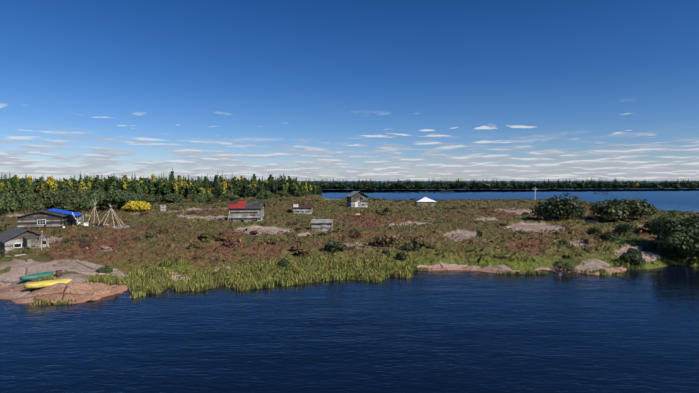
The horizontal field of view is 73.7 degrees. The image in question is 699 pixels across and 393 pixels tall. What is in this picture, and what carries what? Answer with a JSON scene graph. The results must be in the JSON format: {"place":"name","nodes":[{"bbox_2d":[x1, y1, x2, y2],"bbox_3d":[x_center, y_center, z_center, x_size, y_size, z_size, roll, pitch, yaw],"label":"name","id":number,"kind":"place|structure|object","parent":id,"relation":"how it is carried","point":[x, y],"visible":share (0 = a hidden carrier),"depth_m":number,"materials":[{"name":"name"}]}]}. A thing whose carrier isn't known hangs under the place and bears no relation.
{"place":"outdoors","nodes":[
{"label":"outdoors","id":0,"kind":"place"},
{"bbox_2d":[0,181,698,392],"bbox_3d":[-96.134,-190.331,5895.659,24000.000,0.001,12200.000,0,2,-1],"label":"lake water","id":1,"kind":"structure","parent":0,"point":[467,331],"depth_m":31.50,"materials":[{"name":"blue liquid"}]},
{"bbox_2d":[0,194,698,303],"bbox_3d":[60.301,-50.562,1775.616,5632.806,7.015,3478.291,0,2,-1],"label":"terrain","id":2,"kind":"structure","parent":0,"point":[83,264],"depth_m":61.52,"materials":[{"name":"plant"}]},
{"bbox_2d":[0,227,51,252],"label":"cabin","id":3,"kind":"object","parent":2,"relation":"on","point":[13,238],"depth_m":56.42,"materials":[{"name":"white paint"}]},
{"bbox_2d":[19,271,55,279],"bbox_3d":[-30.268,7.708,45.779,1.139,0.435,3.737,1,2,34],"label":"green canoe","id":4,"kind":"object","parent":2,"relation":"on","point":[34,276],"visible":0.77,"depth_m":45.03,"materials":[{"name":"teal plastic"}]},
{"bbox_2d":[36,231,49,249],"bbox_3d":[-36.805,5.443,55.867,1.840,2.623,1.570,-1,2,-34],"label":"pole tripod","id":5,"kind":"object","parent":2,"relation":"on","point":[41,241],"visible":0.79,"depth_m":55.95,"materials":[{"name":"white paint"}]},
{"bbox_2d":[24,278,71,287],"bbox_3d":[-27.380,7.866,42.425,3.738,0.455,1.189,-1,2,-36],"label":"yellow canoe","id":6,"kind":"object","parent":2,"relation":"on","point":[46,283],"visible":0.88,"depth_m":41.90,"materials":[{"name":"yellow plastic"}]},
{"bbox_2d":[15,206,83,228],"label":"cabin","id":7,"kind":"object","parent":2,"relation":"on","point":[54,218],"visible":0.98,"depth_m":76.31,"materials":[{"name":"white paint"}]},
{"bbox_2d":[56,270,61,276],"bbox_3d":[-28.233,7.536,45.238,0.517,0.710,0.530,-1,2,-32],"label":"rusty drum","id":8,"kind":"object","parent":2,"relation":"on","point":[58,273],"visible":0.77,"depth_m":45.07,"materials":[{"name":"brown metal"}]},
{"bbox_2d":[67,222,82,225],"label":"cabin junk","id":9,"kind":"object","parent":2,"relation":"on","point":[69,223],"visible":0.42,"depth_m":80.14,"materials":[{"name":"white paint"}]},
{"bbox_2d":[87,200,99,225],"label":"tipi poles","id":10,"kind":"object","parent":2,"relation":"on","point":[94,208],"visible":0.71,"depth_m":80.09,"materials":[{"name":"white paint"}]},
{"bbox_2d":[83,223,107,226],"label":"washer and bins","id":11,"kind":"object","parent":2,"relation":"on","point":[96,224],"visible":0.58,"depth_m":76.97,"materials":[{"name":"white metal"}]},
{"bbox_2d":[97,204,123,227],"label":"tipi poles","id":12,"kind":"object","parent":2,"relation":"on","point":[111,209],"visible":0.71,"depth_m":77.18,"materials":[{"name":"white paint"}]},
{"bbox_2d":[0,171,321,198],"bbox_3d":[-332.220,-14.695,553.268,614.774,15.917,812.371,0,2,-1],"label":"deciduous trees","id":13,"kind":"object","parent":2,"relation":"on","point":[15,184],"visible":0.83,"depth_m":185.22,"materials":[{"name":"green plant"}]},
{"bbox_2d":[0,169,321,199],"bbox_3d":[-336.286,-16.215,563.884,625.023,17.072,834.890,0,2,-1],"label":"conifer trees","id":14,"kind":"object","parent":2,"relation":"on","point":[216,194],"visible":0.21,"depth_m":208.09,"materials":[{"name":"green plant"}]},
{"bbox_2d":[160,204,165,211],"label":"outhouse","id":15,"kind":"structure","parent":2,"relation":"on","point":[162,207],"depth_m":114.57,"materials":[{"name":"white paint"}]},
{"bbox_2d":[222,201,265,221],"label":"cabin","id":16,"kind":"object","parent":2,"relation":"on","point":[242,211],"depth_m":86.46,"materials":[{"name":"white paint"}]},
{"bbox_2d":[292,202,312,214],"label":"cabin","id":17,"kind":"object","parent":2,"relation":"on","point":[302,209],"depth_m":105.29,"materials":[{"name":"white paint"}]},
{"bbox_2d":[310,219,333,231],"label":"grey shed","id":18,"kind":"structure","parent":2,"relation":"on","point":[322,225],"depth_m":73.23,"materials":[{"name":"white paint"}]},
{"bbox_2d":[0,197,697,265],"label":"low shrubs","id":19,"kind":"object","parent":2,"relation":"on","point":[419,242],"visible":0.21,"depth_m":62.80,"materials":[{"name":"red plant"}]},
{"bbox_2d":[0,185,698,273],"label":"bushes","id":20,"kind":"object","parent":2,"relation":"on","point":[675,233],"visible":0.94,"depth_m":90.70,"materials":[{"name":"green plant"}]},
{"bbox_2d":[0,196,698,284],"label":"ground shrubs","id":21,"kind":"object","parent":2,"relation":"on","point":[294,201],"visible":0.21,"depth_m":81.95,"materials":[{"name":"green plant"}]},
{"bbox_2d":[346,189,368,207],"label":"cabin","id":22,"kind":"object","parent":2,"relation":"on","point":[359,199],"visible":0.94,"depth_m":126.55,"materials":[{"name":"white paint"}]},
{"bbox_2d":[30,250,695,305],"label":"shore reeds","id":23,"kind":"object","parent":2,"relation":"on","point":[373,270],"depth_m":49.14,"materials":[{"name":"green plant"}]},
{"bbox_2d":[415,197,435,205],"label":"tent","id":24,"kind":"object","parent":2,"relation":"on","point":[425,201],"depth_m":137.66,"materials":[{"name":"fabric"}]},
{"bbox_2d":[308,177,698,189],"bbox_3d":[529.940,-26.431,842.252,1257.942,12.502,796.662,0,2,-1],"label":"spruce trees","id":25,"kind":"object","parent":2,"relation":"on","point":[473,183],"visible":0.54,"depth_m":485.09,"materials":[{"name":"green plant"}]},
{"bbox_2d":[316,182,698,189],"bbox_3d":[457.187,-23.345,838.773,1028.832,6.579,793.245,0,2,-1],"label":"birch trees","id":26,"kind":"object","parent":2,"relation":"on","point":[469,186],"visible":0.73,"depth_m":466.89,"materials":[{"name":"green plant"}]},
{"bbox_2d":[0,0,698,180],"label":"sky","id":27,"kind":"structure","parent":0,"point":[316,90],"materials":[{"name":"blue"}]}
]}

